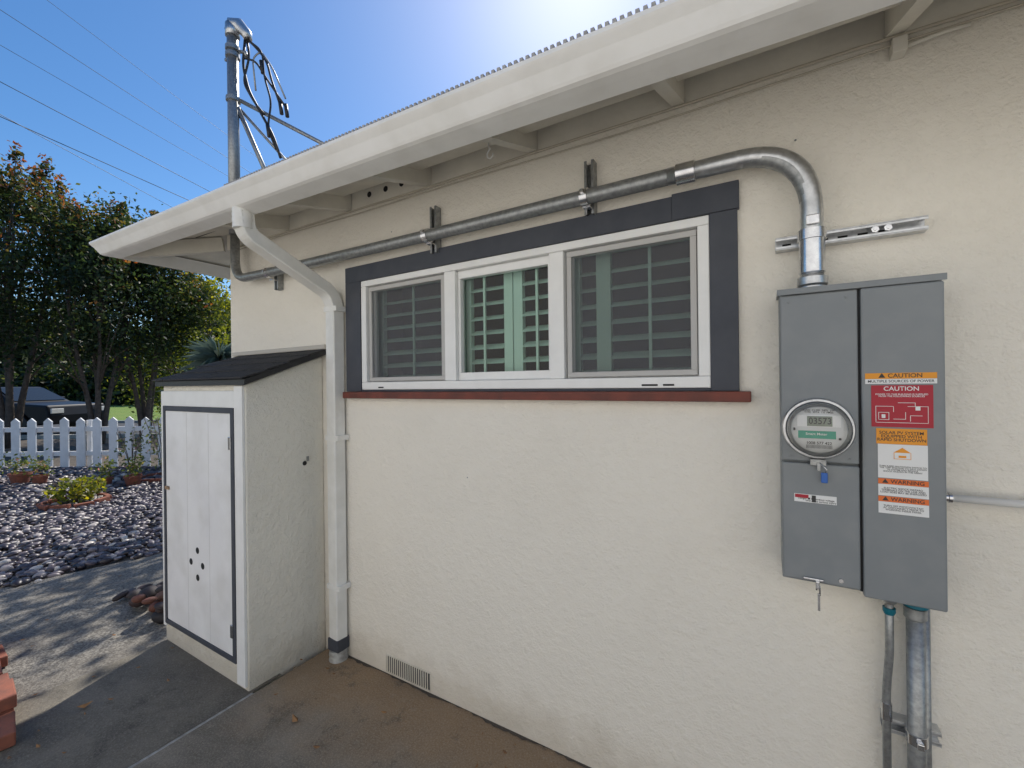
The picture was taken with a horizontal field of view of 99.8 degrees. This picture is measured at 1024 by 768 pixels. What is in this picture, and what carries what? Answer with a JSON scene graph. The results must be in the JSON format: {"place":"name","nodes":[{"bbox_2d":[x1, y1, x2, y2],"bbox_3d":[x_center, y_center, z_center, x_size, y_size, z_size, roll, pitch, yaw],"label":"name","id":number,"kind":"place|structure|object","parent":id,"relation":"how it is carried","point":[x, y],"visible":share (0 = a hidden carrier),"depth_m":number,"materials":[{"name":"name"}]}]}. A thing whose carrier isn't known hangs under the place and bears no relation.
{"place":"outdoors","nodes":[
{"label":"outdoors","id":0,"kind":"place"},
{"bbox_2d":[4,438,157,467],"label":"verge","id":1,"kind":"structure","parent":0,"point":[56,447],"depth_m":11.64,"materials":[{"name":"soil"}]},
{"bbox_2d":[0,209,49,320],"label":"crape myrtle tree","id":2,"kind":"object","parent":1,"relation":"on","point":[25,277],"visible":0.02,"depth_m":13.82,"materials":[{"name":"green plant"}]},
{"bbox_2d":[0,140,132,448],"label":"crape myrtle tree","id":3,"kind":"object","parent":1,"relation":"on","point":[10,196],"visible":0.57,"depth_m":12.05,"materials":[{"name":"green plant"}]},
{"bbox_2d":[0,416,161,467],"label":"picket fence","id":4,"kind":"object","parent":1,"relation":"on","point":[94,428],"visible":0.29,"depth_m":8.85,"materials":[{"name":"white paint"}]},
{"bbox_2d":[0,180,218,443],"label":"crape myrtle tree","id":5,"kind":"object","parent":1,"relation":"on","point":[101,228],"visible":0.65,"depth_m":12.13,"materials":[{"name":"green plant"}]},
{"bbox_2d":[46,201,230,436],"bbox_3d":[-11.823,-1.897,13.977,4.035,7.433,4.272,-1,0,31],"label":"crape myrtle tree","id":6,"kind":"object","parent":1,"relation":"on","point":[144,409],"visible":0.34,"depth_m":13.57,"materials":[{"name":"green plant"}]},
{"bbox_2d":[156,336,230,400],"bbox_3d":[-6.517,0.297,9.677,2.476,2.811,1.638,-1,0,2],"label":"yucca plant","id":7,"kind":"object","parent":1,"relation":"on","point":[206,352],"visible":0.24,"depth_m":9.39,"materials":[{"name":"green plant"}]},
{"bbox_2d":[0,466,162,588],"bbox_3d":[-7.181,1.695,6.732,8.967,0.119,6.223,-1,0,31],"label":"gravel bed","id":8,"kind":"object","parent":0,"point":[18,503],"visible":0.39,"depth_m":5.05,"materials":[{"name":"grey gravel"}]},
{"bbox_2d":[0,451,37,484],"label":"terracotta pot","id":9,"kind":"object","parent":8,"relation":"on","point":[17,477],"visible":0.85,"depth_m":7.38,"materials":[{"name":"brick"}]},
{"bbox_2d":[20,448,54,483],"bbox_3d":[-8.047,1.418,7.363,0.417,0.627,0.383,-1,0,5],"label":"potted plant","id":10,"kind":"object","parent":8,"relation":"on","point":[39,478],"visible":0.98,"depth_m":7.33,"materials":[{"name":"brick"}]},
{"bbox_2d":[36,475,111,510],"bbox_3d":[-6.195,1.501,6.109,0.736,0.406,0.733,-1,0,31],"label":"yellow shrub","id":11,"kind":"object","parent":8,"relation":"on","point":[72,493],"visible":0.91,"depth_m":6.02,"materials":[{"name":"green plant"}]},
{"bbox_2d":[73,474,106,492],"bbox_3d":[-6.321,1.524,6.449,0.384,0.347,0.428,-1,0,-38],"label":"yellow shrub","id":12,"kind":"object","parent":8,"relation":"on","point":[102,484],"visible":0.32,"depth_m":6.48,"materials":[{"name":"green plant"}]},
{"bbox_2d":[88,456,117,483],"bbox_3d":[-6.789,1.471,7.175,0.400,0.552,0.360,-1,0,31],"label":"terracotta pot","id":13,"kind":"object","parent":8,"relation":"on","point":[109,478],"visible":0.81,"depth_m":7.17,"materials":[{"name":"brick"}]},
{"bbox_2d":[114,427,147,473],"bbox_3d":[-6.814,1.240,7.697,0.461,0.926,0.506,-1,0,18],"label":"rose bush","id":14,"kind":"object","parent":8,"relation":"on","point":[132,440],"visible":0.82,"depth_m":7.70,"materials":[{"name":"green plant"}]},
{"bbox_2d":[115,454,149,485],"bbox_3d":[-6.345,1.438,7.217,0.407,0.517,0.411,-1,0,22],"label":"terracotta pot","id":15,"kind":"object","parent":8,"relation":"on","point":[133,479],"visible":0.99,"depth_m":7.18,"materials":[{"name":"brick"}]},
{"bbox_2d":[140,417,161,482],"bbox_3d":[-6.266,1.139,7.746,0.778,1.133,0.787,-1,0,31],"label":"rose bush","id":16,"kind":"object","parent":8,"relation":"on","point":[152,474],"visible":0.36,"depth_m":7.62,"materials":[{"name":"green plant"}]},
{"bbox_2d":[0,552,166,703],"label":"walkway","id":17,"kind":"structure","parent":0,"point":[72,638],"depth_m":2.98,"materials":[{"name":"grey concrete"}]},
{"bbox_2d":[0,644,16,750],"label":"brick border","id":18,"kind":"object","parent":17,"relation":"on","point":[8,698],"visible":1,"depth_m":2.09,"materials":[{"name":"brick"}]},
{"bbox_2d":[112,581,163,623],"bbox_3d":[-2.365,1.574,3.571,0.933,0.181,1.218,-1,0,31],"label":"lava rock pile","id":19,"kind":"object","parent":17,"relation":"on","point":[146,594],"visible":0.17,"depth_m":3.15,"materials":[{"name":"brown stone"}]},
{"bbox_2d":[37,423,157,434],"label":"road","id":20,"kind":"structure","parent":0,"point":[74,432],"depth_m":16.45,"materials":[{"name":"grey asphalt"}]},
{"bbox_2d":[1,387,103,434],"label":"parked car","id":21,"kind":"object","parent":20,"relation":"on","point":[42,405],"visible":0.42,"depth_m":15.33,"materials":[{"name":"black paint"}]},
{"bbox_2d":[21,420,157,438],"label":"road kerb","id":22,"kind":"structure","parent":20,"relation":"on","point":[57,436],"depth_m":14.40,"materials":[{"name":"grey concrete"}]},
{"bbox_2d":[0,0,267,206],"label":"overhead power lines","id":23,"kind":"object","parent":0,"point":[110,108],"visible":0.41,"depth_m":14.05,"materials":[{"name":"black rubber"}]},
{"bbox_2d":[108,401,160,419],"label":"lawn","id":24,"kind":"structure","parent":0,"point":[117,412],"depth_m":29.37,"materials":[{"name":"green plant"}]},
{"bbox_2d":[0,351,188,405],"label":"garden hedge","id":25,"kind":"object","parent":24,"relation":"on","point":[49,377],"visible":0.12,"depth_m":42.12,"materials":[{"name":"green plant"}]},
{"bbox_2d":[102,271,230,423],"bbox_3d":[-11.623,-1.490,15.954,6.010,6.621,5.052,-1,0,31],"label":"yellow leaf tree","id":26,"kind":"object","parent":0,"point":[168,368],"visible":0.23,"depth_m":15.34,"materials":[{"name":"green plant"}]},
{"bbox_2d":[0,0,666,331],"label":"sky","id":27,"kind":"structure","parent":0,"point":[340,67],"materials":[{"name":"blue"}]},
{"bbox_2d":[132,649,583,767],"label":"concrete patio","id":28,"kind":"structure","parent":0,"point":[343,721],"depth_m":2.01,"materials":[{"name":"beige concrete"}]},
{"bbox_2d":[7,575,515,767],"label":"fallen leaves","id":29,"kind":"object","parent":28,"relation":"on","point":[294,718],"visible":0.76,"depth_m":2.13,"materials":[{"name":"brown plant"}]},
{"bbox_2d":[348,655,590,767],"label":"soil strip","id":30,"kind":"object","parent":28,"relation":"on","point":[502,728],"visible":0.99,"depth_m":2.08,"materials":[{"name":"brown soil"}]},
{"bbox_2d":[224,0,664,185],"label":"roof drip tabs","id":31,"kind":"object","parent":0,"point":[599,26],"visible":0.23,"depth_m":1.36,"materials":[{"name":"grey metal"}]},
{"bbox_2d":[378,253,613,380],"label":"shutter stiles","id":32,"kind":"object","parent":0,"point":[514,326],"visible":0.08,"depth_m":2.09,"materials":[{"name":"wood"}]},
{"bbox_2d":[387,239,689,381],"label":"shutter rails","id":33,"kind":"object","parent":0,"point":[612,252],"visible":0.03,"depth_m":1.82,"materials":[{"name":"white wood"}]},
{"bbox_2d":[402,240,690,374],"bbox_3d":[0.280,-0.158,2.540,4.500,1.950,0.020,-1,0,31],"label":"room interior","id":34,"kind":"object","parent":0,"point":[671,251],"depth_m":2.42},
{"label":"ground","id":35,"kind":"structure","parent":0,"visible":0},
{"bbox_2d":[0,277,230,402],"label":"distant tree row","id":36,"kind":"object","parent":35,"relation":"on","point":[42,358],"visible":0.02,"depth_m":49.12,"materials":[{"name":"green plant"}]},
{"bbox_2d":[0,639,280,767],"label":"concrete slab","id":37,"kind":"structure","parent":35,"relation":"on","point":[148,709],"depth_m":2.17,"materials":[{"name":"grey concrete"}]},
{"bbox_2d":[151,344,325,694],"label":"storage shed","id":38,"kind":"structure","parent":37,"relation":"on","point":[243,525],"depth_m":2.49,"materials":[{"name":"paint"}]},
{"bbox_2d":[166,411,232,655],"bbox_3d":[-1.858,0.827,2.551,0.785,1.324,0.014,-1,0,31],"label":"door panel","id":39,"kind":"structure","parent":38,"relation":"in","point":[209,501],"depth_m":2.52,"materials":[{"name":"paint"}]},
{"bbox_2d":[128,693,253,767],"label":"expansion joint","id":40,"kind":"object","parent":35,"relation":"on","point":[179,737],"visible":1,"depth_m":2.03,"materials":[{"name":"grey concrete"}]},
{"bbox_2d":[230,0,1023,767],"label":"front wall","id":41,"kind":"structure","parent":35,"relation":"on","point":[598,584],"depth_m":1.57,"materials":[{"name":"beige paint"}]},
{"bbox_2d":[231,206,350,663],"bbox_3d":[-1.185,0.382,2.367,0.120,2.525,0.597,-1,0,36],"label":"rain downspout","id":42,"kind":"object","parent":41,"relation":"attached to","point":[250,235],"visible":0.98,"depth_m":2.53,"materials":[{"name":"paint"}]},
{"bbox_2d":[387,289,402,375],"bbox_3d":[0.093,-0.316,2.374,2.390,0.970,0.455,-1,0,31],"label":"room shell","id":43,"kind":"object","parent":41,"relation":"attached to","point":[394,295],"visible":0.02,"depth_m":3.10},
{"bbox_2d":[386,653,430,691],"bbox_3d":[-0.567,1.566,2.343,0.330,0.102,0.004,-1,0,31],"label":"foundation vent frame","id":44,"kind":"object","parent":41,"relation":"attached to","point":[410,665],"visible":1,"depth_m":2.34,"materials":[{"name":"beige metal"}]},
{"bbox_2d":[387,656,427,689],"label":"foundation vent bars","id":45,"kind":"object","parent":44,"relation":"attached to","point":[407,676],"visible":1,"depth_m":2.34,"materials":[{"name":"beige metal"}]},
{"bbox_2d":[388,656,429,689],"bbox_3d":[-0.567,1.566,2.344,0.316,0.087,0.001,-1,0,31],"label":"foundation vent hole","id":46,"kind":"object","parent":41,"relation":"in","point":[411,672],"visible":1,"depth_m":2.33,"materials":[{"name":"grey metal"}]},
{"bbox_2d":[361,215,710,389],"bbox_3d":[-0.059,-0.290,2.057,1.842,0.625,0.076,-1,0,31],"label":"window frame","id":47,"kind":"object","parent":41,"relation":"attached to","point":[558,379],"visible":0.77,"depth_m":1.87,"materials":[{"name":"white plastic"}]},
{"bbox_2d":[369,275,444,380],"bbox_3d":[-0.577,-0.287,2.342,0.554,0.536,0.016,-1,0,31],"label":"screen frame","id":48,"kind":"object","parent":47,"relation":"attached to","point":[391,286],"visible":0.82,"depth_m":2.34,"materials":[{"name":"grey"}]},
{"bbox_2d":[372,280,444,381],"bbox_3d":[-0.565,-0.288,2.371,0.570,0.548,0.030,-1,0,31],"label":"slider sash","id":49,"kind":"object","parent":47,"relation":"attached to","point":[376,340],"visible":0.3,"depth_m":2.49,"materials":[{"name":"white plastic"}]},
{"bbox_2d":[458,255,549,379],"bbox_3d":[-0.038,-0.295,2.054,0.516,0.548,0.040,-1,0,31],"label":"fixed sash","id":50,"kind":"object","parent":47,"relation":"attached to","point":[518,266],"visible":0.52,"depth_m":2.07,"materials":[{"name":"white plastic"}]},
{"bbox_2d":[378,384,673,387],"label":"track slots","id":51,"kind":"object","parent":47,"relation":"attached to","point":[642,385],"visible":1,"depth_m":1.66,"materials":[{"name":"black"}]},
{"bbox_2d":[567,229,697,376],"bbox_3d":[0.464,-0.300,1.727,0.516,0.536,0.016,-1,0,31],"label":"screen frame","id":52,"kind":"object","parent":47,"relation":"attached to","point":[692,236],"visible":1,"depth_m":1.68,"materials":[{"name":"grey"}]},
{"bbox_2d":[566,230,698,378],"bbox_3d":[0.476,-0.301,1.756,0.532,0.548,0.030,-1,0,31],"label":"slider sash","id":53,"kind":"object","parent":47,"relation":"attached to","point":[574,313],"visible":0.34,"depth_m":1.81,"materials":[{"name":"white plastic"}]},
{"bbox_2d":[383,257,690,376],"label":"shutter louvres","id":54,"kind":"object","parent":41,"relation":"attached to","point":[645,354],"visible":0.62,"depth_m":1.92,"materials":[{"name":"white wood"}]},
{"bbox_2d":[412,246,652,375],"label":"shutter rods","id":55,"kind":"object","parent":54,"relation":"attached to","point":[537,317],"visible":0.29,"depth_m":2.01,"materials":[{"name":"white wood"}]},
{"bbox_2d":[345,180,739,391],"bbox_3d":[-0.091,-0.333,2.035,2.067,0.736,0.026,-1,0,31],"label":"window trim","id":56,"kind":"structure","parent":41,"relation":"attached to","point":[718,204],"depth_m":1.68,"materials":[{"name":"black wood"}]},
{"bbox_2d":[343,391,750,401],"bbox_3d":[-0.081,0.054,2.020,2.103,0.037,0.045,-1,0,31],"label":"window sill","id":57,"kind":"structure","parent":41,"relation":"attached to","point":[709,396],"depth_m":1.78,"materials":[{"name":"brown wood"}]},
{"bbox_2d":[230,146,928,290],"bbox_3d":[-0.395,-0.693,2.151,3.666,0.845,0.130,-1,0,31],"label":"electrical conduit","id":58,"kind":"object","parent":41,"relation":"attached to","point":[812,240],"visible":0.97,"depth_m":1.49,"materials":[{"name":"silver metal"}]},
{"bbox_2d":[240,3,1023,249],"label":"board","id":59,"kind":"object","parent":41,"relation":"attached to","point":[916,37],"depth_m":1.54,"materials":[{"name":"white wood"}]},
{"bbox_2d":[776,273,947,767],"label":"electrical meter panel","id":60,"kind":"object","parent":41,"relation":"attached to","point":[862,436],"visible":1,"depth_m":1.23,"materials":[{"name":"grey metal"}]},
{"bbox_2d":[860,281,947,611],"bbox_3d":[1.078,0.167,1.192,0.175,0.881,0.020,-1,0,31],"label":"right door","id":61,"kind":"structure","parent":60,"relation":"in","point":[902,328],"depth_m":1.18,"materials":[{"name":"grey metal"}]},
{"bbox_2d":[889,34,907,60],"bbox_3d":[1.151,-1.001,1.284,0.035,0.045,0.044,-1,0,31],"label":"cable box","id":62,"kind":"object","parent":41,"relation":"attached to","point":[898,48],"visible":1,"depth_m":1.27,"materials":[{"name":"paint"}]},
{"bbox_2d":[908,22,970,47],"bbox_3d":[1.220,-1.001,1.239,0.141,0.024,0.014,-1,0,29],"label":"cable tail","id":63,"kind":"object","parent":62,"relation":"attached to","point":[941,32],"visible":1,"depth_m":1.23},
{"bbox_2d":[947,492,1023,507],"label":"side conduit","id":64,"kind":"object","parent":41,"relation":"attached to","point":[951,498],"visible":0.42,"depth_m":1.18,"materials":[{"name":"white metal"}]},
{"bbox_3d":[3.828,-1.675,4.036,10.485,1.782,8.575,-1,0,31],"label":"roof","id":65,"kind":"object","parent":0,"visible":0},
{"bbox_2d":[178,1,902,266],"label":"soffit boards","id":66,"kind":"object","parent":65,"relation":"attached to","point":[222,259],"depth_m":1.88,"materials":[{"name":"white wood"}]},
{"bbox_2d":[121,237,225,259],"bbox_3d":[-2.469,-0.990,3.143,0.652,0.199,0.044,-1,0,-17],"label":"hip rafter","id":67,"kind":"object","parent":66,"relation":"attached to","point":[194,246],"visible":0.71,"depth_m":3.15,"materials":[{"name":"paint"}]},
{"bbox_2d":[219,214,288,230],"bbox_3d":[-1.603,-1.011,2.638,0.044,0.222,0.475,-1,0,31],"label":"rafter","id":68,"kind":"object","parent":66,"relation":"attached to","point":[271,222],"visible":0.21,"depth_m":2.73,"materials":[{"name":"paint"}]},
{"bbox_2d":[224,17,324,234],"bbox_3d":[-1.457,-1.825,3.291,1.332,1.526,0.364,-1,0,-23],"label":"utility service mast","id":69,"kind":"object","parent":66,"relation":"on","point":[235,28],"visible":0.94,"depth_m":3.04,"materials":[{"name":"metal"}]},
{"bbox_2d":[282,193,351,211],"bbox_3d":[-1.078,-1.009,2.327,0.044,0.238,0.475,-1,0,31],"label":"rafter","id":70,"kind":"object","parent":66,"relation":"attached to","point":[322,201],"visible":0.43,"depth_m":2.37,"materials":[{"name":"paint"}]},
{"bbox_2d":[364,166,430,185],"bbox_3d":[-0.553,-1.007,2.017,0.044,0.254,0.475,-1,0,31],"label":"rafter","id":71,"kind":"object","parent":66,"relation":"attached to","point":[406,175],"visible":0.43,"depth_m":2.06,"materials":[{"name":"paint"}]},
{"bbox_2d":[486,143,493,158],"bbox_3d":[-0.090,-0.997,1.754,0.035,0.165,0.006,-1,0,31],"label":"eave hook","id":72,"kind":"object","parent":66,"relation":"attached to","point":[488,152],"visible":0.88,"depth_m":1.75,"materials":[{"name":"white metal"}]},
{"bbox_2d":[89,0,904,278],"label":"fascia gutter","id":73,"kind":"object","parent":66,"relation":"attached to","point":[667,39],"visible":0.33,"depth_m":1.30,"materials":[{"name":"white paint"}]},
{"bbox_2d":[480,129,536,152],"bbox_3d":[-0.028,-1.005,1.706,0.044,0.271,0.475,-1,0,31],"label":"rafter","id":74,"kind":"object","parent":66,"relation":"attached to","point":[517,140],"visible":0.29,"depth_m":1.75,"materials":[{"name":"paint"}]},
{"bbox_2d":[227,0,1005,250],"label":"frieze blocking","id":75,"kind":"object","parent":66,"relation":"attached to","point":[852,34],"visible":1,"depth_m":1.58,"materials":[{"name":"paint"}]},
{"bbox_2d":[650,76,684,106],"bbox_3d":[0.497,-1.003,1.396,0.044,0.287,0.475,-1,0,31],"label":"rafter","id":76,"kind":"object","parent":66,"relation":"attached to","point":[671,91],"visible":0.29,"depth_m":1.44,"materials":[{"name":"paint"}]},
{"bbox_2d":[884,0,933,37],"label":"rafter","id":77,"kind":"object","parent":66,"relation":"attached to","point":[903,16],"visible":0.8,"depth_m":1.17,"materials":[{"name":"paint"}]},
{"bbox_2d":[240,0,1018,246],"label":"wall cable","id":78,"kind":"object","parent":65,"relation":"attached to","point":[986,8],"depth_m":1.53,"materials":[{"name":"beige"}]}
]}

